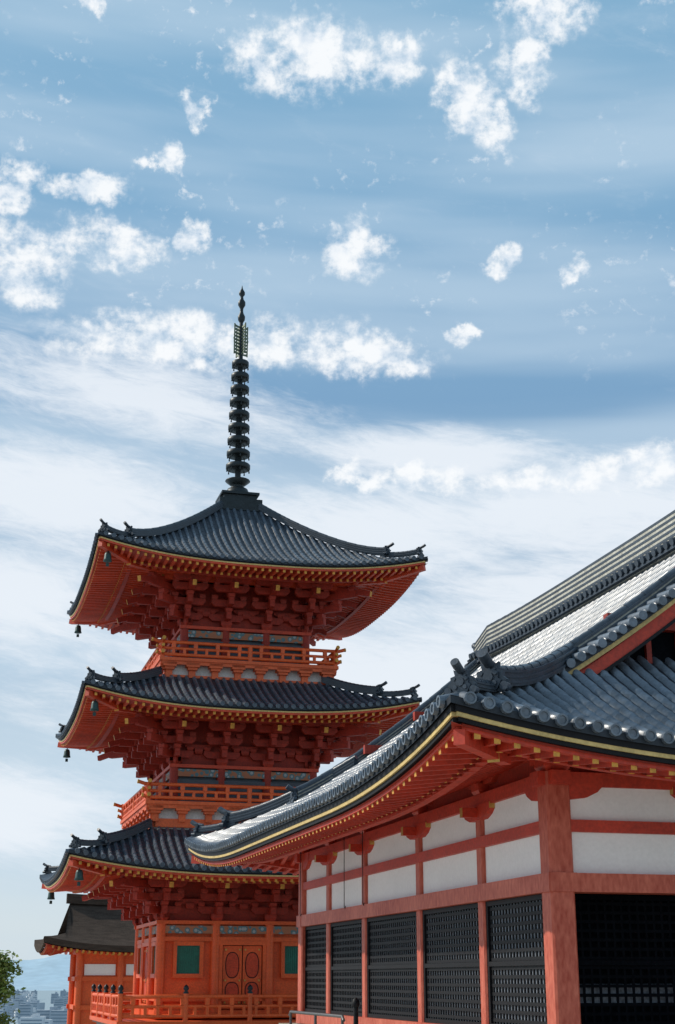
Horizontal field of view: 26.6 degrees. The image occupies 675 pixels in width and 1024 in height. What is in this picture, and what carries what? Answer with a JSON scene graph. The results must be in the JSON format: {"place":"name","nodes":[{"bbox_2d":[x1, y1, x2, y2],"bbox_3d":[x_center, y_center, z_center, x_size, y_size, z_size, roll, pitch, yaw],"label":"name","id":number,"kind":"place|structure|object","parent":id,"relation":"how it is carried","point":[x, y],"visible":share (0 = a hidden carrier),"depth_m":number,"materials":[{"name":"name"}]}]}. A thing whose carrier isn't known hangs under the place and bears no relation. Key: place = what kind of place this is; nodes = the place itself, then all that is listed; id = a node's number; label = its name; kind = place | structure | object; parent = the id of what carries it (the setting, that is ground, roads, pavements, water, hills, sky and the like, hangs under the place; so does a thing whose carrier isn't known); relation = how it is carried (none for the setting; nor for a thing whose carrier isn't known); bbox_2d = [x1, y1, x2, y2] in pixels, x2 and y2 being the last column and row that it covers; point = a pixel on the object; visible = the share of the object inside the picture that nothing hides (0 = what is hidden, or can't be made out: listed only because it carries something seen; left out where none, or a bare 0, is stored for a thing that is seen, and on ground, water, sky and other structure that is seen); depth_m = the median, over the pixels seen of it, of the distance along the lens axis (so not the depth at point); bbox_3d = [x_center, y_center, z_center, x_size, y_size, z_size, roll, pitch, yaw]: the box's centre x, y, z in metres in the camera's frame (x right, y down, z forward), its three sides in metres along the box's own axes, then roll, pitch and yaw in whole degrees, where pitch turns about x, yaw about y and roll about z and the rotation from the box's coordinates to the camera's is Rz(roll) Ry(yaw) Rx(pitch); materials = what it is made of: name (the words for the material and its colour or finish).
{"place":"outdoors","nodes":[
{"label":"outdoors","id":0,"kind":"place"},
{"bbox_2d":[0,1003,9,1018],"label":"city building","id":1,"kind":"structure","parent":0,"point":[5,1008],"depth_m":2195.83,"materials":[{"name":"grey concrete"}]},
{"bbox_2d":[5,999,18,1016],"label":"city building","id":2,"kind":"structure","parent":0,"point":[14,1006],"depth_m":2294.67,"materials":[{"name":"grey concrete"}]},
{"bbox_2d":[9,996,27,1000],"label":"city building","id":3,"kind":"structure","parent":0,"point":[26,999],"depth_m":3050.60,"materials":[{"name":"grey concrete"}]},
{"bbox_2d":[15,997,25,1007],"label":"city building","id":4,"kind":"structure","parent":0,"point":[20,1000],"depth_m":2489.16,"materials":[{"name":"grey concrete"}]},
{"bbox_2d":[18,1001,32,1019],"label":"city building","id":5,"kind":"structure","parent":0,"point":[26,1009],"depth_m":2028.82,"materials":[{"name":"grey concrete"}]},
{"bbox_2d":[19,1014,44,1023],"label":"city building","id":6,"kind":"structure","parent":0,"point":[35,1019],"depth_m":1747.23,"materials":[{"name":"grey concrete"}]},
{"bbox_2d":[20,1000,44,1009],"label":"city building","id":7,"kind":"structure","parent":0,"point":[37,1005],"depth_m":2442.73,"materials":[{"name":"grey concrete"}]},
{"bbox_2d":[18,1016,52,1023],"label":"city building","id":8,"kind":"structure","parent":0,"point":[48,1021],"depth_m":1794.42,"materials":[{"name":"grey concrete"}]},
{"bbox_2d":[6,990,68,1023],"bbox_3d":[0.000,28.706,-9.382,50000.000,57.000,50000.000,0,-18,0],"label":"ground","id":9,"kind":"structure","parent":0,"point":[43,996],"depth_m":4734.83,"materials":[{"name":"grey"}]},
{"bbox_2d":[0,950,25,1023],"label":"leafy tree","id":10,"kind":"object","parent":9,"relation":"on","point":[7,988],"visible":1,"depth_m":36.59,"materials":[{"name":"green plant"}]},
{"bbox_2d":[34,893,134,1023],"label":"bark roof gate","id":11,"kind":"structure","parent":9,"relation":"on","point":[95,938],"depth_m":74.00,"materials":[{"name":"paint"}]},
{"bbox_2d":[39,286,427,1023],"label":"three storied pagoda","id":12,"kind":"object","parent":9,"relation":"on","point":[237,598],"visible":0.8,"depth_m":52.41,"materials":[{"name":"wood"}]},
{"bbox_2d":[47,892,54,903],"bbox_3d":[-11.628,15.595,58.010,0.320,0.625,0.320,5,-19,-14],"label":"wind bell","id":13,"kind":"object","parent":12,"relation":"hanging from","point":[51,896],"visible":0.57,"depth_m":57.92,"materials":[{"name":"black metal"}]},
{"bbox_2d":[63,748,70,761],"bbox_3d":[-11.247,10.069,59.379,0.320,0.625,0.320,5,-19,-14],"label":"wind bell","id":14,"kind":"object","parent":12,"relation":"hanging from","point":[66,753],"visible":0.86,"depth_m":59.30,"materials":[{"name":"black metal"}]},
{"bbox_2d":[74,624,81,636],"bbox_3d":[-11.101,5.050,61.137,0.320,0.625,0.320,5,-19,-14],"label":"wind bell","id":15,"kind":"object","parent":12,"relation":"hanging from","point":[78,629],"visible":1,"depth_m":61.05,"materials":[{"name":"black metal"}]},
{"bbox_2d":[74,868,83,885],"bbox_3d":[-8.455,11.916,46.754,0.320,0.625,0.320,5,-19,-14],"label":"wind bell","id":16,"kind":"object","parent":12,"relation":"hanging from","point":[79,875],"visible":1,"depth_m":46.67,"materials":[{"name":"green metal"}]},
{"bbox_2d":[90,699,98,715],"bbox_3d":[-8.333,6.690,49.041,0.320,0.625,0.320,5,-19,-14],"label":"wind bell","id":17,"kind":"object","parent":12,"relation":"hanging from","point":[94,706],"visible":1,"depth_m":48.96,"materials":[{"name":"green metal"}]},
{"bbox_2d":[103,551,111,566],"bbox_3d":[-8.150,1.629,50.670,0.320,0.625,0.320,5,-19,-14],"label":"wind bell","id":18,"kind":"object","parent":12,"relation":"hanging from","point":[107,558],"visible":1,"depth_m":50.59,"materials":[{"name":"green metal"}]},
{"bbox_2d":[136,944,140,977],"bbox_3d":[-7.430,17.026,54.151,0.220,1.220,1.070,5,-19,-14],"label":"window","id":19,"kind":"structure","parent":12,"relation":"in","point":[139,945],"depth_m":54.46,"materials":[{"name":"red wood"}]},
{"bbox_2d":[140,942,147,1004],"bbox_3d":[-6.951,16.916,52.220,0.240,2.250,1.800,5,-19,-14],"label":"door","id":20,"kind":"structure","parent":12,"relation":"in","point":[145,945],"depth_m":52.68,"materials":[{"name":"red wood"}]},
{"bbox_2d":[150,942,155,977],"bbox_3d":[-6.431,15.868,50.607,0.220,1.220,1.070,5,-19,-14],"label":"window","id":21,"kind":"structure","parent":12,"relation":"in","point":[153,944],"depth_m":50.89,"materials":[{"name":"red wood"}]},
{"bbox_2d":[172,941,203,977],"bbox_3d":[-5.232,15.652,49.948,1.070,1.220,0.220,5,-19,-14],"label":"window","id":22,"kind":"structure","parent":12,"relation":"in","point":[187,956],"depth_m":49.92,"materials":[{"name":"wood"}]},
{"bbox_2d":[218,941,267,1008],"bbox_3d":[-3.361,16.272,50.252,1.800,2.250,0.240,5,-19,-14],"label":"door","id":23,"kind":"structure","parent":12,"relation":"in","point":[242,964],"depth_m":50.28,"materials":[{"name":"red wood"}]},
{"bbox_2d":[280,942,297,977],"bbox_3d":[-1.503,15.963,50.898,1.070,1.220,0.220,5,-19,-14],"label":"window","id":24,"kind":"structure","parent":12,"relation":"in","point":[288,950],"depth_m":50.81,"materials":[{"name":"green wood"}]},
{"bbox_2d":[288,1010,344,1023],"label":"metal handrail","id":25,"kind":"object","parent":9,"relation":"on","point":[315,1014],"visible":1,"depth_m":27.77,"materials":[{"name":"metal"}]},
{"bbox_2d":[352,998,359,1023],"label":"iron post","id":26,"kind":"object","parent":9,"relation":"on","point":[355,1004],"visible":1,"depth_m":25.65,"materials":[{"name":"black metal"}]},
{"bbox_2d":[185,510,674,1023],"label":"sutra hall","id":27,"kind":"structure","parent":9,"relation":"on","point":[485,834],"depth_m":22.02,"materials":[{"name":"wood"}]},
{"bbox_2d":[300,852,300,915],"bbox_3d":[-0.796,7.831,30.963,0.020,1.806,0.084,-10,-21,28],"label":"hanging rod","id":28,"kind":"object","parent":27,"relation":"hanging from","point":[300,880],"visible":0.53,"depth_m":30.90,"materials":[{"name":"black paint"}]},
{"bbox_2d":[344,856,345,907],"bbox_3d":[0.136,6.751,27.657,0.020,1.806,0.084,-10,-21,28],"label":"hanging rod","id":29,"kind":"object","parent":27,"relation":"hanging from","point":[344,882],"visible":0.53,"depth_m":27.51,"materials":[{"name":"black paint"}]},
{"bbox_2d":[362,830,363,905],"bbox_3d":[0.472,6.360,26.464,0.020,1.806,0.084,-10,-21,28],"label":"hanging rod","id":30,"kind":"object","parent":27,"relation":"hanging from","point":[362,867],"visible":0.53,"depth_m":26.38,"materials":[{"name":"black paint"}]},
{"bbox_2d":[6,954,69,984],"bbox_3d":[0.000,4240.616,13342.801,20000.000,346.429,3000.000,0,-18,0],"label":"hills","id":31,"kind":"structure","parent":0,"point":[51,969],"depth_m":12749.84,"materials":[{"name":"blue"}]},
{"bbox_2d":[11,981,68,989],"bbox_3d":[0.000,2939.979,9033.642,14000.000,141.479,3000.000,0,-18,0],"label":"hills","id":32,"kind":"structure","parent":0,"point":[61,985],"depth_m":8291.17,"materials":[{"name":"blue"}]},
{"bbox_2d":[36,1007,57,1018],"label":"city building","id":33,"kind":"structure","parent":0,"point":[46,1013],"depth_m":1859.48,"materials":[{"name":"grey concrete"}]},
{"bbox_2d":[51,992,58,1003],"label":"city building","id":34,"kind":"structure","parent":0,"point":[55,996],"depth_m":3546.34,"materials":[{"name":"grey concrete"}]},
{"bbox_2d":[49,1007,66,1023],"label":"city building","id":35,"kind":"structure","parent":0,"point":[58,1016],"depth_m":1841.28,"materials":[{"name":"grey concrete"}]},
{"bbox_2d":[53,997,63,1009],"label":"city building","id":36,"kind":"structure","parent":0,"point":[59,1003],"depth_m":2571.91,"materials":[{"name":"grey concrete"}]},
{"bbox_2d":[0,0,674,959],"label":"sky","id":37,"kind":"structure","parent":0,"point":[446,228],"materials":[{"name":"blue"}]}
]}

